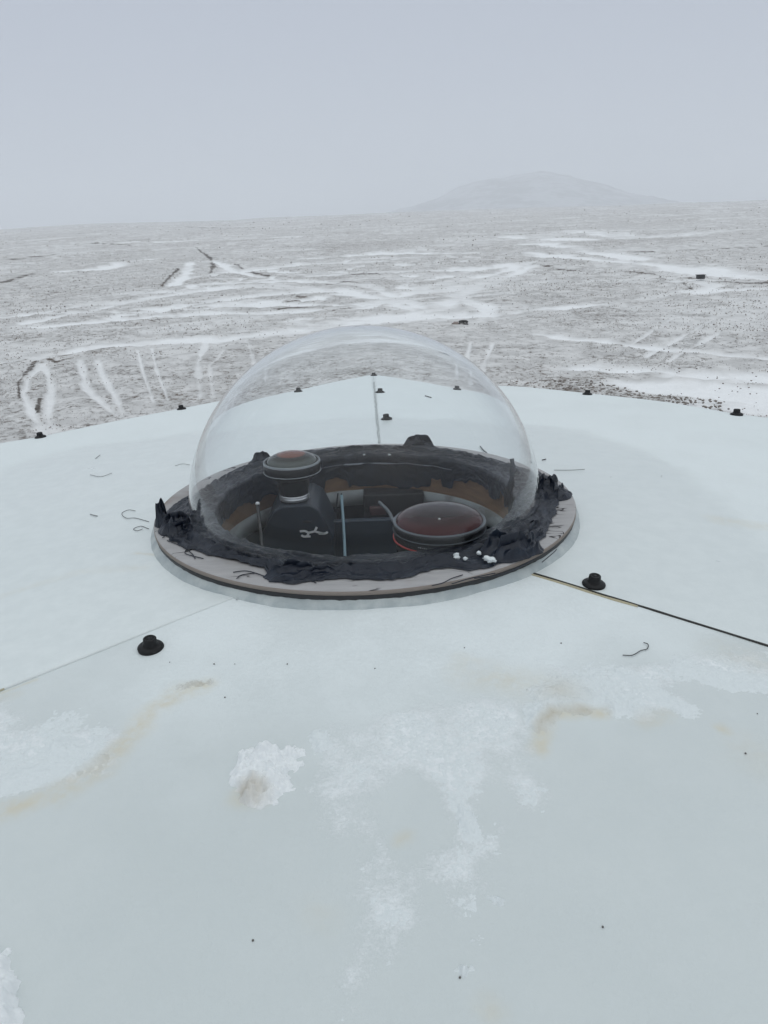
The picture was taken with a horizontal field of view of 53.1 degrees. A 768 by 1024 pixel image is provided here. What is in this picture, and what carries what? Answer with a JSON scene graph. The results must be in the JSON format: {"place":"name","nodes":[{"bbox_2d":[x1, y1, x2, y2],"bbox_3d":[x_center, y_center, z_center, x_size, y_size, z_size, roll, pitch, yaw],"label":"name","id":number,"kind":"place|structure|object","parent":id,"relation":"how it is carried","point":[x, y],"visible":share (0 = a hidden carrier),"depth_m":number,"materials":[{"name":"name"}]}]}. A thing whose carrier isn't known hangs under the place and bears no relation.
{"place":"outdoors","nodes":[
{"label":"outdoors","id":0,"kind":"place"},
{"bbox_2d":[0,200,767,442],"bbox_3d":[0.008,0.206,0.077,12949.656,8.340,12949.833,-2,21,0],"label":"ground","id":1,"kind":"structure","parent":0,"point":[233,361],"depth_m":25.41,"materials":[{"name":"white snow"}]},
{"bbox_2d":[0,386,767,1023],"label":"observatory hut","id":2,"kind":"object","parent":1,"relation":"on","point":[158,874],"visible":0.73,"depth_m":0.49,"materials":[{"name":"white metal"}]},
{"bbox_2d":[0,947,24,1023],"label":"snow clump","id":3,"kind":"object","parent":2,"relation":"on","point":[11,1012],"visible":1,"depth_m":0.37,"materials":[{"name":"white snow"}]},
{"bbox_2d":[0,708,113,797],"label":"snow patch","id":4,"kind":"object","parent":2,"relation":"on","point":[63,755],"visible":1,"depth_m":0.52,"materials":[{"name":"white snow"}]},
{"bbox_2d":[175,678,213,690],"bbox_3d":[-0.144,0.130,0.582,0.033,0.005,0.013,-6,21,-9],"label":"snow patch","id":5,"kind":"object","parent":2,"relation":"on","point":[196,683],"visible":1,"depth_m":0.58,"materials":[{"name":"beige snow"}]},
{"bbox_2d":[229,740,305,809],"bbox_3d":[-0.076,0.163,0.490,0.049,0.020,0.055,-2,21,0],"label":"snow clump","id":6,"kind":"object","parent":2,"relation":"on","point":[259,778],"visible":1,"depth_m":0.49,"materials":[{"name":"white snow"}]},
{"bbox_2d":[151,325,579,609],"bbox_3d":[-0.023,-0.073,0.861,0.482,0.263,0.482,-2,21,0],"label":"dome window","id":7,"kind":"structure","parent":2,"relation":"on","point":[358,467],"depth_m":0.71,"materials":[{"name":"clear plastic"}]},
{"bbox_2d":[453,553,459,558],"bbox_3d":[0.067,0.041,0.708,0.007,0.008,0.006,-2,21,0],"label":"snow lump","id":8,"kind":"object","parent":7,"relation":"on","point":[456,555],"visible":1,"depth_m":0.71,"materials":[{"name":"white snow"}]},
{"bbox_2d":[482,555,496,562],"bbox_3d":[0.096,0.043,0.697,0.013,0.007,0.009,-2,21,0],"label":"snow lump","id":9,"kind":"object","parent":7,"relation":"on","point":[488,559],"visible":1,"depth_m":0.69,"materials":[{"name":"white snow"}]},
{"bbox_2d":[307,701,547,1020],"bbox_3d":[0.030,0.182,0.457,0.169,0.020,0.232,-2,21,0],"label":"snow patch","id":10,"kind":"object","parent":2,"relation":"on","point":[465,817],"visible":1,"depth_m":0.50,"materials":[{"name":"white snow"}]},
{"bbox_2d":[454,964,474,977],"bbox_3d":[0.039,0.221,0.372,0.013,0.004,0.008,-2,21,0],"label":"snow crumb","id":11,"kind":"object","parent":2,"relation":"on","point":[462,971],"visible":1,"depth_m":0.37,"materials":[{"name":"white snow"}]},
{"bbox_2d":[487,895,504,905],"bbox_3d":[0.059,0.205,0.406,0.011,0.003,0.008,-2,21,0],"label":"snow crumb","id":12,"kind":"object","parent":2,"relation":"on","point":[498,900],"visible":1,"depth_m":0.41,"materials":[{"name":"white snow"}]},
{"bbox_2d":[623,642,648,655],"bbox_3d":[0.200,0.109,0.606,0.030,0.001,0.007,-18,26,-35],"label":"thread","id":13,"kind":"object","parent":2,"relation":"on","point":[638,651],"visible":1,"depth_m":0.60,"materials":[{"name":"grey fabric"}]},
{"bbox_2d":[522,648,767,733],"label":"snow patch","id":14,"kind":"object","parent":2,"relation":"on","point":[575,692],"visible":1,"depth_m":0.56,"materials":[{"name":"white snow"}]},
{"bbox_2d":[0,200,767,437],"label":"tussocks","id":15,"kind":"object","parent":1,"relation":"on","point":[396,313],"visible":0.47,"depth_m":22.92,"materials":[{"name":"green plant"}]},
{"bbox_2d":[15,271,767,429],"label":"stones","id":16,"kind":"object","parent":1,"relation":"on","point":[691,401],"visible":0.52,"depth_m":12.81,"materials":[{"name":"grey stone"}]},
{"bbox_2d":[459,320,467,324],"bbox_3d":[2.008,-4.823,19.660,0.300,0.180,0.266,-2,21,0],"label":"boulder","id":17,"kind":"object","parent":1,"relation":"on","point":[463,322],"visible":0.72,"depth_m":19.57,"materials":[{"name":"grey stone"}]},
{"bbox_2d":[387,171,680,212],"bbox_3d":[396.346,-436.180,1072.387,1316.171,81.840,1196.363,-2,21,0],"label":"hill","id":18,"kind":"structure","parent":1,"relation":"on","point":[539,189],"depth_m":921.01,"materials":[{"name":"grey snow"}]},
{"bbox_2d":[696,274,704,278],"bbox_3d":[11.388,-8.463,27.671,0.300,0.152,0.230,-2,21,0],"label":"marker box","id":19,"kind":"object","parent":1,"relation":"on","point":[700,276],"visible":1,"depth_m":27.59,"materials":[{"name":"black"}]},
{"bbox_2d":[0,0,767,228],"label":"sky","id":20,"kind":"structure","parent":0,"point":[112,111],"materials":[{"name":"grey"}]}
]}

